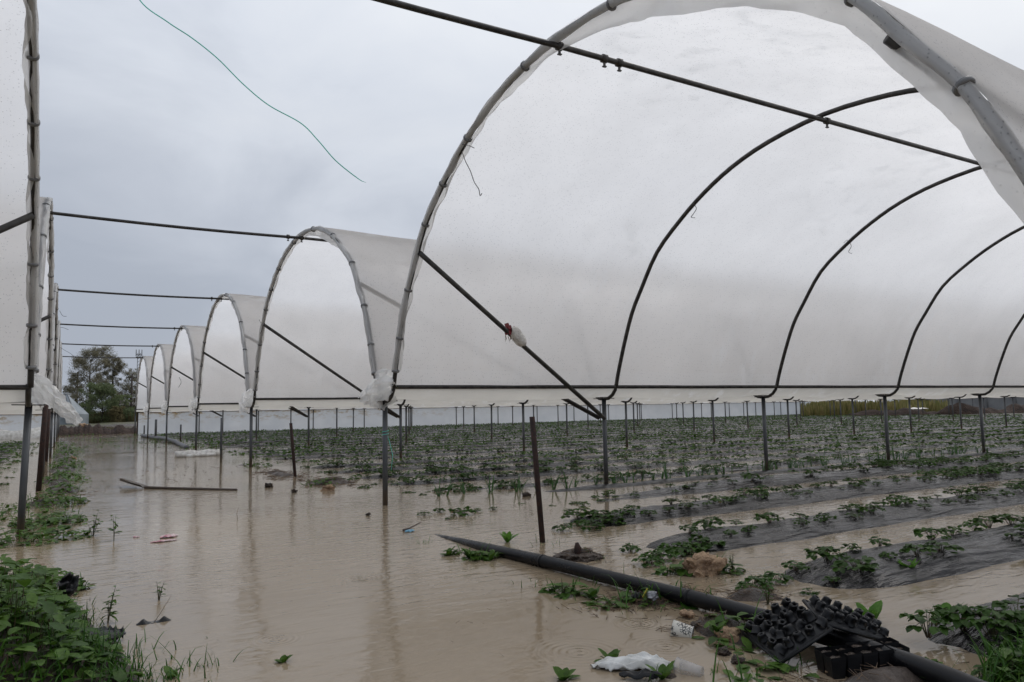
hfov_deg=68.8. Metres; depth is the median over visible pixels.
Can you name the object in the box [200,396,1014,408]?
gutter film
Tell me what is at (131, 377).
utility pole
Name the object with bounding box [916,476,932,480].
strawberry plant
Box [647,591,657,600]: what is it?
foil packet
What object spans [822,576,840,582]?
strawberry plant
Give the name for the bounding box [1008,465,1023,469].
strawberry plant
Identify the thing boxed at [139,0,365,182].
twine
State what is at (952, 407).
support post
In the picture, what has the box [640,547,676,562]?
strawberry plant
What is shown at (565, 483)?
leek plant
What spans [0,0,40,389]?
greenhouse tunnel
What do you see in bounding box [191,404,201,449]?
support post
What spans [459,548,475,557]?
weed plant
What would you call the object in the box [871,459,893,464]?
strawberry plant
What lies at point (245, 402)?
film bundle
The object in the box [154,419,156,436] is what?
stake
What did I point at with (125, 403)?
bush
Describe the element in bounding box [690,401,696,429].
support post
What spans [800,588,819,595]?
strawberry plant
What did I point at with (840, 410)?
support post
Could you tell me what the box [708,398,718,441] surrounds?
support post
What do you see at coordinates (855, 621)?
seedling tray
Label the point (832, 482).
strawberry plant
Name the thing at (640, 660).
plastic bag
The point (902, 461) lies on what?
strawberry plant
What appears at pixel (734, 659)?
clod
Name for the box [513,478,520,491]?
leek plant
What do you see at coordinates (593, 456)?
mulch film
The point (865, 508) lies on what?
strawberry plant
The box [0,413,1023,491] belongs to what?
strawberry rows
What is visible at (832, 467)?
strawberry plant
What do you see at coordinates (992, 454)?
strawberry plant
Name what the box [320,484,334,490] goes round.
stone
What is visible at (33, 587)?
weed bank
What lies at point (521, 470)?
strawberry plant
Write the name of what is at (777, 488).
strawberry plant
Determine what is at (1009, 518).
strawberry plant
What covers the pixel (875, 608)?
weed plant
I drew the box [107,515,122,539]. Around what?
weed plant
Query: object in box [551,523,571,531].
strawberry plant
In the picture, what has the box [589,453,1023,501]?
mulch film
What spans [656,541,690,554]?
strawberry plant
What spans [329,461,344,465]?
strawberry plant
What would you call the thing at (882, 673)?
ground
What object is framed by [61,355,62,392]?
greenhouse tunnel
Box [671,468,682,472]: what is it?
strawberry plant
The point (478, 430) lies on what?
mulch film
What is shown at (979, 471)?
strawberry plant
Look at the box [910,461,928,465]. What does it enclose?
strawberry plant
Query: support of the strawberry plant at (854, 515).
on the mulch film at (782, 530)
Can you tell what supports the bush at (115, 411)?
on the ground at (882, 673)
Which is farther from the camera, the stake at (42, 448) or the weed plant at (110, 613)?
the stake at (42, 448)
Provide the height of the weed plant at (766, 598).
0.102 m
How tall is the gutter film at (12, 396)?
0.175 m
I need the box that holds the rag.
[504,323,526,346]
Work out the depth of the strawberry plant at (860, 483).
8.15 m
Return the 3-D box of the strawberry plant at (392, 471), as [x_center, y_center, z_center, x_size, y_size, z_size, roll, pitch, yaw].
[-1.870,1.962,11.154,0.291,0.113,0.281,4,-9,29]
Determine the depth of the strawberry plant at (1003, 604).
3.18 m
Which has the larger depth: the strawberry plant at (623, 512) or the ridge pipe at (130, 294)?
the ridge pipe at (130, 294)
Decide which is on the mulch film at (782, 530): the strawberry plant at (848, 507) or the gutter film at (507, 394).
the strawberry plant at (848, 507)
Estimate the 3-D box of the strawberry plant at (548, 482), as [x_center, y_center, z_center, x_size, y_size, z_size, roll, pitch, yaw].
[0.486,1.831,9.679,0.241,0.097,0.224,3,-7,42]
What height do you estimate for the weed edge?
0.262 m
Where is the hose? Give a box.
[140,434,188,447]
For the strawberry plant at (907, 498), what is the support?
on the mulch film at (782, 530)
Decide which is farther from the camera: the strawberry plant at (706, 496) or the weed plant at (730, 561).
the strawberry plant at (706, 496)
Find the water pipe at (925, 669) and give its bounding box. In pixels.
[435,534,986,681]
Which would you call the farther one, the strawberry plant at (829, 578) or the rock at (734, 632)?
the strawberry plant at (829, 578)
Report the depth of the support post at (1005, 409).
27.08 m
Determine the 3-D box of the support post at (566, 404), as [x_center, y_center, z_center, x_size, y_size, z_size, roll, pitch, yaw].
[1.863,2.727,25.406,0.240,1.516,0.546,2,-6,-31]
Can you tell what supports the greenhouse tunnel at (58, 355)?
on the support post at (51, 435)
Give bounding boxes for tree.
[62,346,115,414]
[65,376,85,404]
[97,353,127,404]
[115,368,137,408]
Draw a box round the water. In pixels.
[0,416,1023,681]
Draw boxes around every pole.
[120,478,237,490]
[126,374,136,406]
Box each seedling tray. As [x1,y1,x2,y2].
[742,597,832,662]
[802,595,888,639]
[814,637,909,678]
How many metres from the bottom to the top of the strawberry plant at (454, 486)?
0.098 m
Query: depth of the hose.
26.31 m
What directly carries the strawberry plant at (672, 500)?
on the mulch film at (750, 502)
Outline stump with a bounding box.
[574,542,580,553]
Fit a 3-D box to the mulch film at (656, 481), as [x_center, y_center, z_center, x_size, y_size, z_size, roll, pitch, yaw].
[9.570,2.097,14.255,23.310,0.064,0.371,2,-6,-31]
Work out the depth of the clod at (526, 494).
8.44 m
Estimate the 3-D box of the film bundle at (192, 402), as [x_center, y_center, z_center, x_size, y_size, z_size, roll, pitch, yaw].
[-8.267,1.677,19.520,0.332,0.498,0.683,2,-6,-31]
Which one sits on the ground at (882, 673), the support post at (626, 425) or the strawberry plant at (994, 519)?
the support post at (626, 425)
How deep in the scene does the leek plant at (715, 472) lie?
10.47 m
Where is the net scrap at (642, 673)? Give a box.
[619,668,661,679]
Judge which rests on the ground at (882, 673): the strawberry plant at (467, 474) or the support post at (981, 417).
the support post at (981, 417)
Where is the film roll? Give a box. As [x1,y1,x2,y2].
[174,449,219,457]
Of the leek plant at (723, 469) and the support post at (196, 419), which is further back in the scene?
the support post at (196, 419)
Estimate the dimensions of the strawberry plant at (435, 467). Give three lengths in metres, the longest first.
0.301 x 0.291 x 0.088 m
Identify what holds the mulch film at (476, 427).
on the ground at (882, 673)
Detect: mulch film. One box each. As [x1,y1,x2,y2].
[158,415,778,434]
[164,416,784,435]
[165,415,797,434]
[172,415,813,435]
[177,416,833,437]
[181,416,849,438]
[182,415,889,439]
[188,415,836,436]
[188,415,906,440]
[202,415,951,443]
[204,415,971,444]
[217,415,995,445]
[218,415,1019,447]
[222,415,926,440]
[240,417,1023,451]
[253,419,1020,453]
[259,420,1022,456]
[266,416,1023,447]
[272,422,1021,459]
[311,427,1023,468]
[336,430,1023,472]
[344,424,1023,459]
[360,434,1023,478]
[389,438,1023,484]
[477,444,1023,489]
[545,449,1023,491]
[570,464,1023,525]
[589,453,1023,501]
[646,487,1023,552]
[784,521,1023,588]
[927,592,1023,656]
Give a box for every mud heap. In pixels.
[553,548,604,561]
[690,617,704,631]
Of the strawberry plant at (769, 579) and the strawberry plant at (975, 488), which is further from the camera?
the strawberry plant at (975, 488)
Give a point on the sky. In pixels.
(139, 121)
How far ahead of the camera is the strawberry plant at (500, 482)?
9.63 m
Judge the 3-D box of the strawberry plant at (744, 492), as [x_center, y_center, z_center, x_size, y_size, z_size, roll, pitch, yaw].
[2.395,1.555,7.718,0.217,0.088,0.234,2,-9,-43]
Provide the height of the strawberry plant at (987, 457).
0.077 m
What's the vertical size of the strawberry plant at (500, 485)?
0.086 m
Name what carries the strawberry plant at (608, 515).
on the mulch film at (750, 502)
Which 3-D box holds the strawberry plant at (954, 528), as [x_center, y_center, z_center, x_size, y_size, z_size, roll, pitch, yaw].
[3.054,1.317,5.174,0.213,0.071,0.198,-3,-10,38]
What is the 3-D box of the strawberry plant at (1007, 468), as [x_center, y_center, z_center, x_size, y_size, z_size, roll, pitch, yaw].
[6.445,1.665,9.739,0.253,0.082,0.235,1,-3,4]
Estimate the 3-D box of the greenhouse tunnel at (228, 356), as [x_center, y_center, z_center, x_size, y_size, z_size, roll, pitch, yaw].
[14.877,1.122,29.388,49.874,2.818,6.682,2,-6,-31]
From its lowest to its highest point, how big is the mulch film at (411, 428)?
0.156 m
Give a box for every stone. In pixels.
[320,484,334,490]
[678,609,695,618]
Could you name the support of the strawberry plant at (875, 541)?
on the mulch film at (984, 548)
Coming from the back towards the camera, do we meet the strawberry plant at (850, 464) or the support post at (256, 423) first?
the support post at (256, 423)
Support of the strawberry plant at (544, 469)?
on the mulch film at (578, 471)
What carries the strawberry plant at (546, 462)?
on the mulch film at (487, 469)
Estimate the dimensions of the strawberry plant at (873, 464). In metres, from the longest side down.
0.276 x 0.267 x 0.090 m
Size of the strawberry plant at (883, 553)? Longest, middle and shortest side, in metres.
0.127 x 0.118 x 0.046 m
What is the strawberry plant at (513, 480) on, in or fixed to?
on the mulch film at (781, 464)
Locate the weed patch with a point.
(678, 568)
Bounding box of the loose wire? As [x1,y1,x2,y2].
[462,152,481,195]
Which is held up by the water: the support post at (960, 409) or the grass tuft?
the grass tuft
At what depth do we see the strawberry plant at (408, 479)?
9.98 m
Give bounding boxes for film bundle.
[31,373,82,425]
[143,403,150,413]
[160,401,169,414]
[188,396,200,413]
[238,388,256,413]
[358,368,396,410]
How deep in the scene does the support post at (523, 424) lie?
16.65 m
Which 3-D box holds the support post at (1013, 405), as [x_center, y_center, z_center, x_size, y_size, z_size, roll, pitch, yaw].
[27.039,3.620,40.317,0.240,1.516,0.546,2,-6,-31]
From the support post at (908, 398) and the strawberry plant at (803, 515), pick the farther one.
the support post at (908, 398)
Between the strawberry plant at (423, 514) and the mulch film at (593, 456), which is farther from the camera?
the mulch film at (593, 456)
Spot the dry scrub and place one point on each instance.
(108, 419)
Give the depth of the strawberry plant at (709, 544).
5.17 m
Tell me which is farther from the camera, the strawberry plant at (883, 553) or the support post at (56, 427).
the support post at (56, 427)
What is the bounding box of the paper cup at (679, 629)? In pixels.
[670,620,693,637]
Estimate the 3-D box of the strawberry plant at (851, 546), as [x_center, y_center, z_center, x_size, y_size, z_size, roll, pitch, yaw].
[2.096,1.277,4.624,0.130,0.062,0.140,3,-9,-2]
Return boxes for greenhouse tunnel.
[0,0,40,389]
[6,197,54,402]
[51,283,58,386]
[57,320,60,389]
[59,341,61,392]
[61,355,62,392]
[135,356,217,415]
[148,344,248,416]
[167,325,305,416]
[197,293,397,417]
[253,226,752,419]
[392,0,1023,419]
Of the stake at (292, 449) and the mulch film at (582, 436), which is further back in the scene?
the mulch film at (582, 436)
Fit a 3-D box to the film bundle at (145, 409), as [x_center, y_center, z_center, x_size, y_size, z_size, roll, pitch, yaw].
[-15.140,2.803,31.036,0.343,0.494,0.688,2,-6,-31]
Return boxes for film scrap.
[57,572,79,595]
[85,626,125,641]
[107,625,123,641]
[136,596,170,625]
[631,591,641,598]
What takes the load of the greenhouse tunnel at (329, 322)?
on the support post at (523, 424)
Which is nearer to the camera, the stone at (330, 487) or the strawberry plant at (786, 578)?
the strawberry plant at (786, 578)
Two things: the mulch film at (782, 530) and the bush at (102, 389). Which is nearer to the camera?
the mulch film at (782, 530)
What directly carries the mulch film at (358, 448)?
on the ground at (882, 673)
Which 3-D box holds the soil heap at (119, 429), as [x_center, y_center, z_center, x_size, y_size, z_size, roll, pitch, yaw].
[-20.479,4.680,39.204,1.800,0.594,1.800,2,-6,-31]
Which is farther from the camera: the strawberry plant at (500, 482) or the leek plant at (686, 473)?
the leek plant at (686, 473)
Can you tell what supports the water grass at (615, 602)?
on the water
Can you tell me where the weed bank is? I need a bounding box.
[0,547,145,681]
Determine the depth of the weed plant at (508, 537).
5.57 m
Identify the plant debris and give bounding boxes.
[52,464,969,681]
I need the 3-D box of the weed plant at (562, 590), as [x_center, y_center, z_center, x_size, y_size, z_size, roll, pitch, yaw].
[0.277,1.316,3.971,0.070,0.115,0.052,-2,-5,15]
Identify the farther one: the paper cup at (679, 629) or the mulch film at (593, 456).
the mulch film at (593, 456)
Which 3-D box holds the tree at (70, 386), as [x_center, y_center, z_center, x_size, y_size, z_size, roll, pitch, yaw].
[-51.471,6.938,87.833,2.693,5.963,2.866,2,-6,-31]
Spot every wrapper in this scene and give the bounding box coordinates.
[150,539,176,542]
[160,533,177,537]
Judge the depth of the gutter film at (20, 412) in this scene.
23.03 m
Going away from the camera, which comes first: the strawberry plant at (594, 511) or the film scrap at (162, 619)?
the film scrap at (162, 619)
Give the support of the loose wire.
hanging from the greenhouse tunnel at (576, 240)
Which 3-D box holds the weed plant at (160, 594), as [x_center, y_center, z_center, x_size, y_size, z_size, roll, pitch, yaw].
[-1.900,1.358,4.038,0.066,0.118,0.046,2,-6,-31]
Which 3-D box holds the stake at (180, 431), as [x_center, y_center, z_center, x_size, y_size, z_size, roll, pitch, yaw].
[-11.994,3.424,27.066,0.060,0.800,0.060,2,-6,-31]
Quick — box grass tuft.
[0,593,243,681]
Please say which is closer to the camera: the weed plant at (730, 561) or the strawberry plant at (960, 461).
the weed plant at (730, 561)
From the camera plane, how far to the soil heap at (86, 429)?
37.34 m
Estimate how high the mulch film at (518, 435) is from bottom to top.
0.152 m
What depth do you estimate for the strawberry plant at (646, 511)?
6.58 m
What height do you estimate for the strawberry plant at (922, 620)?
0.110 m
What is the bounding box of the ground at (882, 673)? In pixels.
[0,413,1023,681]
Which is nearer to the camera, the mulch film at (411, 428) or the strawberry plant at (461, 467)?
the strawberry plant at (461, 467)
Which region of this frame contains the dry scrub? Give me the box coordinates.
[89,410,136,422]
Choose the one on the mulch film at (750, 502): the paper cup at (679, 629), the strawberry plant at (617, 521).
the strawberry plant at (617, 521)
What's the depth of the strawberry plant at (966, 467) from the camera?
9.56 m
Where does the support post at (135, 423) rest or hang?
on the ground at (882, 673)
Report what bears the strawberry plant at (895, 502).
on the mulch film at (782, 530)
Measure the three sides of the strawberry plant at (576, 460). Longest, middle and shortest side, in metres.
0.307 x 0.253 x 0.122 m
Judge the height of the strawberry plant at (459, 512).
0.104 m
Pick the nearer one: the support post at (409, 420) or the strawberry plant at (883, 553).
the strawberry plant at (883, 553)
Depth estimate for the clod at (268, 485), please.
9.94 m
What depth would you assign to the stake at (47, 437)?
16.42 m
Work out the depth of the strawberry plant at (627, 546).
5.13 m
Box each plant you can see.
[84,510,102,535]
[101,585,119,623]
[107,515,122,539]
[153,582,165,599]
[163,666,180,677]
[275,655,291,662]
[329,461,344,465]
[355,464,371,469]
[378,469,396,475]
[397,476,412,480]
[403,478,413,482]
[413,474,428,479]
[417,510,431,515]
[431,466,447,469]
[432,469,444,495]
[433,508,445,511]
[441,546,454,555]
[442,484,460,489]
[446,478,453,495]
[448,506,475,515]
[449,465,466,470]
[450,474,464,478]
[456,478,464,493]
[459,482,481,489]
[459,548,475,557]
[462,472,476,477]
[480,471,494,491]
[480,550,497,560]
[488,479,508,484]
[495,483,515,488]
[500,531,517,541]
[504,479,520,484]
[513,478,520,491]
[515,467,530,472]
[519,476,528,490]
[538,458,550,464]
[539,467,553,471]
[542,478,555,484]
[547,472,561,488]
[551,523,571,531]
[553,666,579,680]
[554,469,572,488]
[556,467,567,471]
[558,577,569,592]
[560,506,592,518]
[564,463,578,468]
[568,519,587,525]
[569,456,583,461]
[578,509,608,517]
[578,519,604,530]
[581,586,599,598]
[582,474,594,478]
[590,510,622,521]
[593,648,620,661]
[601,490,615,495]
[601,516,625,524]
[608,471,623,477]
[610,507,635,515]
[616,454,632,458]
[616,468,628,482]
[619,543,640,551]
[624,505,639,510]
[626,461,644,466]
[631,554,662,567]
[633,469,653,475]
[640,509,657,514]
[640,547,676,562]
[642,590,651,605]
[645,660,674,679]
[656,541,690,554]
[661,458,667,478]
[661,498,682,503]
[662,506,677,511]
[669,542,705,556]
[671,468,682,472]
[678,500,698,507]
[678,524,700,532]
[682,461,696,476]
[683,533,725,548]
[691,516,725,528]
[701,494,715,499]
[703,463,721,469]
[707,621,725,632]
[709,459,719,474]
[710,495,732,502]
[716,464,730,474]
[719,460,735,466]
[723,529,738,534]
[726,494,746,499]
[728,519,743,524]
[728,555,734,568]
[733,487,751,494]
[735,576,773,590]
[737,589,782,599]
[740,524,757,531]
[743,473,763,479]
[747,574,774,585]
[749,490,769,497]
[753,484,773,492]
[753,512,784,522]
[762,571,793,584]
[762,587,772,604]
[774,486,787,491]
[781,560,809,570]
[784,484,802,489]
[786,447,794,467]
[786,491,799,495]
[789,513,808,517]
[792,518,809,524]
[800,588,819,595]
[803,469,820,474]
[803,546,847,560]
[813,512,836,521]
[821,481,837,485]
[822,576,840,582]
[824,465,841,469]
[830,452,847,457]
[830,555,878,573]
[834,464,850,469]
[837,503,859,509]
[840,543,861,550]
[842,461,862,468]
[842,477,864,483]
[845,512,863,516]
[848,481,866,486]
[852,600,882,618]
[858,504,885,512]
[864,461,882,466]
[868,501,884,504]
[868,536,891,545]
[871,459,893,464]
[877,459,897,464]
[877,463,893,467]
[878,551,897,557]
[882,494,912,505]
[893,459,907,463]
[893,495,916,503]
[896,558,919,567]
[899,543,937,555]
[899,609,954,637]
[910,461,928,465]
[911,469,935,474]
[912,527,951,539]
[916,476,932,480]
[917,503,931,507]
[918,496,933,500]
[919,458,937,465]
[923,474,936,477]
[923,540,965,553]
[925,469,946,474]
[928,603,991,630]
[934,456,948,459]
[936,466,963,474]
[937,526,970,535]
[941,499,957,503]
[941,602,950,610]
[942,486,976,495]
[945,470,965,476]
[947,466,973,472]
[949,606,1023,636]
[951,458,968,462]
[954,469,976,475]
[957,519,987,530]
[958,495,976,500]
[962,483,990,491]
[967,467,991,474]
[973,516,1004,527]
[978,465,1002,473]
[979,456,993,459]
[984,452,1000,455]
[987,462,1003,467]
[987,594,1023,629]
[991,514,1023,524]
[998,465,1016,470]
[999,489,1014,495]
[1004,533,1022,537]
[1005,478,1023,486]
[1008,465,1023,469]
[1011,482,1023,491]
[1013,523,1023,530]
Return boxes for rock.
[681,551,727,577]
[714,625,740,642]
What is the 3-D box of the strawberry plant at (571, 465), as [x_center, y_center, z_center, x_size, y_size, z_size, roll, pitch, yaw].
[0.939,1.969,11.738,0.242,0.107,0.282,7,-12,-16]
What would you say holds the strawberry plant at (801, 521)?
on the mulch film at (782, 530)
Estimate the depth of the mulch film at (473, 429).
34.23 m
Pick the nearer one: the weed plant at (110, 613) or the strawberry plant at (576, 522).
the weed plant at (110, 613)
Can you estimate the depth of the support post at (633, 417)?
26.87 m
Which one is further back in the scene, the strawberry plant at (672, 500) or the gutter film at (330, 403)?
the gutter film at (330, 403)
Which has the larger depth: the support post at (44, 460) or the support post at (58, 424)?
the support post at (58, 424)
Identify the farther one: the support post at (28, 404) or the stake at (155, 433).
the stake at (155, 433)
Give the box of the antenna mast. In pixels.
[136,349,141,387]
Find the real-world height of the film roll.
0.210 m
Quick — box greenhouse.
[910,397,1023,409]
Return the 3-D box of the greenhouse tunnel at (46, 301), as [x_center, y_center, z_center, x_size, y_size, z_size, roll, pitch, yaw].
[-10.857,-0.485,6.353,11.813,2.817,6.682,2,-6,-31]
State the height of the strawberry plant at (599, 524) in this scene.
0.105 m
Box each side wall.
[0,414,56,436]
[137,401,810,434]
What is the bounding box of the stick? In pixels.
[402,522,420,530]
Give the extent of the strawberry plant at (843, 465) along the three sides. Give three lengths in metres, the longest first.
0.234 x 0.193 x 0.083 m
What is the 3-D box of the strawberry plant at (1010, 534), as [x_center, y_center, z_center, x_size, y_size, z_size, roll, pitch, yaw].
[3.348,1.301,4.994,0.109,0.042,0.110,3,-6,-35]
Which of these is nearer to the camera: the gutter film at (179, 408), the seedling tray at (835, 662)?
the seedling tray at (835, 662)
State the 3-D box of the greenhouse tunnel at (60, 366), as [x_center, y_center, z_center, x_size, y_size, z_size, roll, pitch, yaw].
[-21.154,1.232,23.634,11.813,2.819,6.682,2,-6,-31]
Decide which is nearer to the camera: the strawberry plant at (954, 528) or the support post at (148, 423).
the strawberry plant at (954, 528)
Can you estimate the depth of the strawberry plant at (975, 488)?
7.50 m
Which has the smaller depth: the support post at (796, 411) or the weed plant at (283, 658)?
the weed plant at (283, 658)
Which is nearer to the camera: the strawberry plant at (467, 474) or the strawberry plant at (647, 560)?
the strawberry plant at (647, 560)
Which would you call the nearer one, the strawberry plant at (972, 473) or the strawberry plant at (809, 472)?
the strawberry plant at (972, 473)
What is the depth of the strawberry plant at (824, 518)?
5.97 m
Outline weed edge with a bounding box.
[589,574,1023,681]
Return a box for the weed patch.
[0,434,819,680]
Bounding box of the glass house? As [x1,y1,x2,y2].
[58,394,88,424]
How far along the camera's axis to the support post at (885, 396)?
12.38 m
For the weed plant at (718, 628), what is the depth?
3.09 m
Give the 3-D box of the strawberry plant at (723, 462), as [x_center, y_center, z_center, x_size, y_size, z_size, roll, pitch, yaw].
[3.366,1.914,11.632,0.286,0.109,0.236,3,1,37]
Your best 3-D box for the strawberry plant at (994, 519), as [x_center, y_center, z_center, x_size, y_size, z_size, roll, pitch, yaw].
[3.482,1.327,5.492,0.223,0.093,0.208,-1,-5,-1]
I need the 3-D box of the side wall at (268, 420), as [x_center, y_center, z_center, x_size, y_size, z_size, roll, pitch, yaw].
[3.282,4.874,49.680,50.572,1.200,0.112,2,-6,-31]
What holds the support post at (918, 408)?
on the ground at (882, 673)
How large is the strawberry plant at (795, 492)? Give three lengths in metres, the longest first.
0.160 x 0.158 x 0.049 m
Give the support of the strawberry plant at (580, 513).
on the mulch film at (750, 502)
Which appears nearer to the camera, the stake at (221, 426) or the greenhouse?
the stake at (221, 426)
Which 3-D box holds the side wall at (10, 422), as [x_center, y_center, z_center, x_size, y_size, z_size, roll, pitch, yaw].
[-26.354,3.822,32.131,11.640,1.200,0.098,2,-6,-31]
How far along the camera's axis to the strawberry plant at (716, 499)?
7.12 m
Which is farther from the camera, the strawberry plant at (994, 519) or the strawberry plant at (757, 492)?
the strawberry plant at (757, 492)
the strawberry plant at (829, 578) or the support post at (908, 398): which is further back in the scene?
the support post at (908, 398)
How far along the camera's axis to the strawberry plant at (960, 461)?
11.38 m
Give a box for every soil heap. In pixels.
[59,423,110,435]
[111,425,136,433]
[848,408,936,415]
[935,402,1011,414]
[1006,403,1023,412]
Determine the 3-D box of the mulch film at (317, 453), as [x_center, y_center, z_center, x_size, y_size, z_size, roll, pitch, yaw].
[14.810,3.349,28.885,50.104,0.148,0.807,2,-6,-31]
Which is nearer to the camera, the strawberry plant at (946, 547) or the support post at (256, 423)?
the strawberry plant at (946, 547)
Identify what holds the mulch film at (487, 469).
on the ground at (882, 673)
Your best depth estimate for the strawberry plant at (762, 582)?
4.01 m
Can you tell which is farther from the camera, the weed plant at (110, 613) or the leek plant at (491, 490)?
the leek plant at (491, 490)
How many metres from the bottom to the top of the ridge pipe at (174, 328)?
0.096 m
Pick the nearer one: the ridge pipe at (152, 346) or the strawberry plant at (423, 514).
the strawberry plant at (423, 514)
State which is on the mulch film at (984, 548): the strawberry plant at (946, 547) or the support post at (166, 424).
the strawberry plant at (946, 547)
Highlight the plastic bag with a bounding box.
[590,651,676,670]
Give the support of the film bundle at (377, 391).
attached to the support post at (385, 456)
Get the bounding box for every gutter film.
[0,390,24,402]
[0,402,39,410]
[0,407,50,412]
[0,410,53,413]
[136,401,798,411]
[150,400,848,411]
[168,398,964,410]
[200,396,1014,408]
[254,393,1023,406]
[393,388,1023,400]
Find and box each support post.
[11,384,45,536]
[42,408,52,477]
[49,408,54,457]
[53,412,55,447]
[56,413,59,436]
[56,414,57,440]
[134,409,135,434]
[147,408,148,437]
[165,407,168,443]
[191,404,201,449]
[249,399,255,466]
[253,409,259,439]
[307,407,310,446]
[336,408,337,436]
[382,387,397,505]
[397,399,405,458]
[402,404,408,442]
[408,406,410,434]
[472,405,475,431]
[488,403,494,439]
[517,400,527,450]
[563,403,568,435]
[593,388,616,483]
[621,398,631,446]
[630,401,636,432]
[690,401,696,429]
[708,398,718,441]
[745,401,748,427]
[753,385,777,469]
[783,396,793,436]
[793,399,799,426]
[837,399,842,423]
[848,396,858,434]
[874,388,898,459]
[878,399,882,421]
[904,396,914,431]
[914,398,920,420]
[950,397,955,419]
[956,394,966,428]
[971,385,993,452]
[982,397,986,418]
[1000,395,1009,425]
[1010,396,1016,416]
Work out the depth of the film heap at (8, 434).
33.18 m
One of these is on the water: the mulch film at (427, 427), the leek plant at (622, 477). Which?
the leek plant at (622, 477)
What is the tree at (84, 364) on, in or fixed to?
on the ground at (882, 673)
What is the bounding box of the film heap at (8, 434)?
[0,427,49,438]
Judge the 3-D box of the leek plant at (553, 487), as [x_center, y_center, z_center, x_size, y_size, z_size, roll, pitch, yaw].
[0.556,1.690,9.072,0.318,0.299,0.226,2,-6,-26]
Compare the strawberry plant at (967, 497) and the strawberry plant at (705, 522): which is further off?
the strawberry plant at (967, 497)
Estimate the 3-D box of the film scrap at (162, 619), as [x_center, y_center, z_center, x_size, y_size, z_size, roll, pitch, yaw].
[-1.727,1.308,3.607,0.150,0.136,0.052,2,-6,-31]
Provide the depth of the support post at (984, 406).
38.81 m
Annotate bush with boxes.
[79,382,120,422]
[79,402,98,413]
[105,393,132,414]
[108,406,125,421]
[123,406,134,421]
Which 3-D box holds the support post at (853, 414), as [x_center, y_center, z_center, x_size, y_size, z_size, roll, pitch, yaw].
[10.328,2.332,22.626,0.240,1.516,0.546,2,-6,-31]
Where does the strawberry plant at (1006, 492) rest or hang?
on the mulch film at (782, 530)
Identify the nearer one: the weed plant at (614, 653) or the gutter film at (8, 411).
the weed plant at (614, 653)
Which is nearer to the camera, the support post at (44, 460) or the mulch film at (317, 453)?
the support post at (44, 460)
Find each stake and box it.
[36,404,48,490]
[45,409,50,461]
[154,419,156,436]
[180,424,181,440]
[220,418,222,462]
[289,423,296,475]
[529,416,544,542]
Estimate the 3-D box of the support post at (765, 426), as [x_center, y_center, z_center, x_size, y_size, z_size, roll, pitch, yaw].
[3.690,1.402,10.901,0.240,1.516,0.546,2,-6,-31]
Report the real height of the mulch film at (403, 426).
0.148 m
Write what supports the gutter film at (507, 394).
on the support post at (385, 456)
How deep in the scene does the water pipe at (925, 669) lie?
3.65 m
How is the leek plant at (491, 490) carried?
on the water
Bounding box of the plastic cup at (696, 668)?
[679,662,703,673]
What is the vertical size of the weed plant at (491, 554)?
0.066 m
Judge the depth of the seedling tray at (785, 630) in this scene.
2.95 m
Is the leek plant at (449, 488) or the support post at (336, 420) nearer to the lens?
the leek plant at (449, 488)
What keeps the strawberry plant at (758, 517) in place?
on the mulch film at (782, 530)
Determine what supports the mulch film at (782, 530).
on the ground at (882, 673)
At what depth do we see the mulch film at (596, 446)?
19.52 m
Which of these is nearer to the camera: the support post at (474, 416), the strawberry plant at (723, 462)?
the strawberry plant at (723, 462)
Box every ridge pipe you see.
[50,211,326,241]
[57,289,228,301]
[60,323,182,330]
[62,343,159,347]
[62,356,142,358]
[372,0,979,165]
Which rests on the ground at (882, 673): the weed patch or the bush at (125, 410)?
the bush at (125, 410)
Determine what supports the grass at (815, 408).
on the ground at (882, 673)
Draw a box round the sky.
[0,0,1023,414]
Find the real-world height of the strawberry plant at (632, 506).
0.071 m
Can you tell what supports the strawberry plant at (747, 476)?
on the mulch film at (772, 481)
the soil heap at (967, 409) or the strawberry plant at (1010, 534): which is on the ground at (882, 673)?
the soil heap at (967, 409)
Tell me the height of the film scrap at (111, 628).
0.063 m
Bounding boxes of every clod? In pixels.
[265,482,272,487]
[522,492,530,496]
[715,646,731,655]
[731,654,744,664]
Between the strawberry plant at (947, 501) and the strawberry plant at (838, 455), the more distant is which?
the strawberry plant at (838, 455)
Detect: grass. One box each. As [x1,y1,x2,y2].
[411,534,963,681]
[801,399,949,415]
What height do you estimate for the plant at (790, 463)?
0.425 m
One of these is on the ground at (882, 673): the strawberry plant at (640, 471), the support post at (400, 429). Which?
the support post at (400, 429)
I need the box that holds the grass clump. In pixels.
[796,640,1023,681]
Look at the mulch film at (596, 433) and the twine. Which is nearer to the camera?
the twine
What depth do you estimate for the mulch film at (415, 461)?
16.22 m
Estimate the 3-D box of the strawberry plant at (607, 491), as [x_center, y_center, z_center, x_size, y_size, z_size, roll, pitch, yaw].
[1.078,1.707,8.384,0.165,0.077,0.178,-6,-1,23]
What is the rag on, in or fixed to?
attached to the greenhouse tunnel at (576, 240)
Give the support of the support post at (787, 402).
on the ground at (882, 673)
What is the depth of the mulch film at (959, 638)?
3.10 m
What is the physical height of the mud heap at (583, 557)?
0.126 m
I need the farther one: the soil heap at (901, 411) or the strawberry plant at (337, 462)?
the soil heap at (901, 411)
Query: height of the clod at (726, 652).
0.044 m
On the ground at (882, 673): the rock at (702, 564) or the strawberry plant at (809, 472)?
the rock at (702, 564)
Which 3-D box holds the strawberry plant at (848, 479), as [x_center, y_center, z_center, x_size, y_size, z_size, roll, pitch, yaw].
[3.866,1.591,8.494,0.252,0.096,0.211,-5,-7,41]

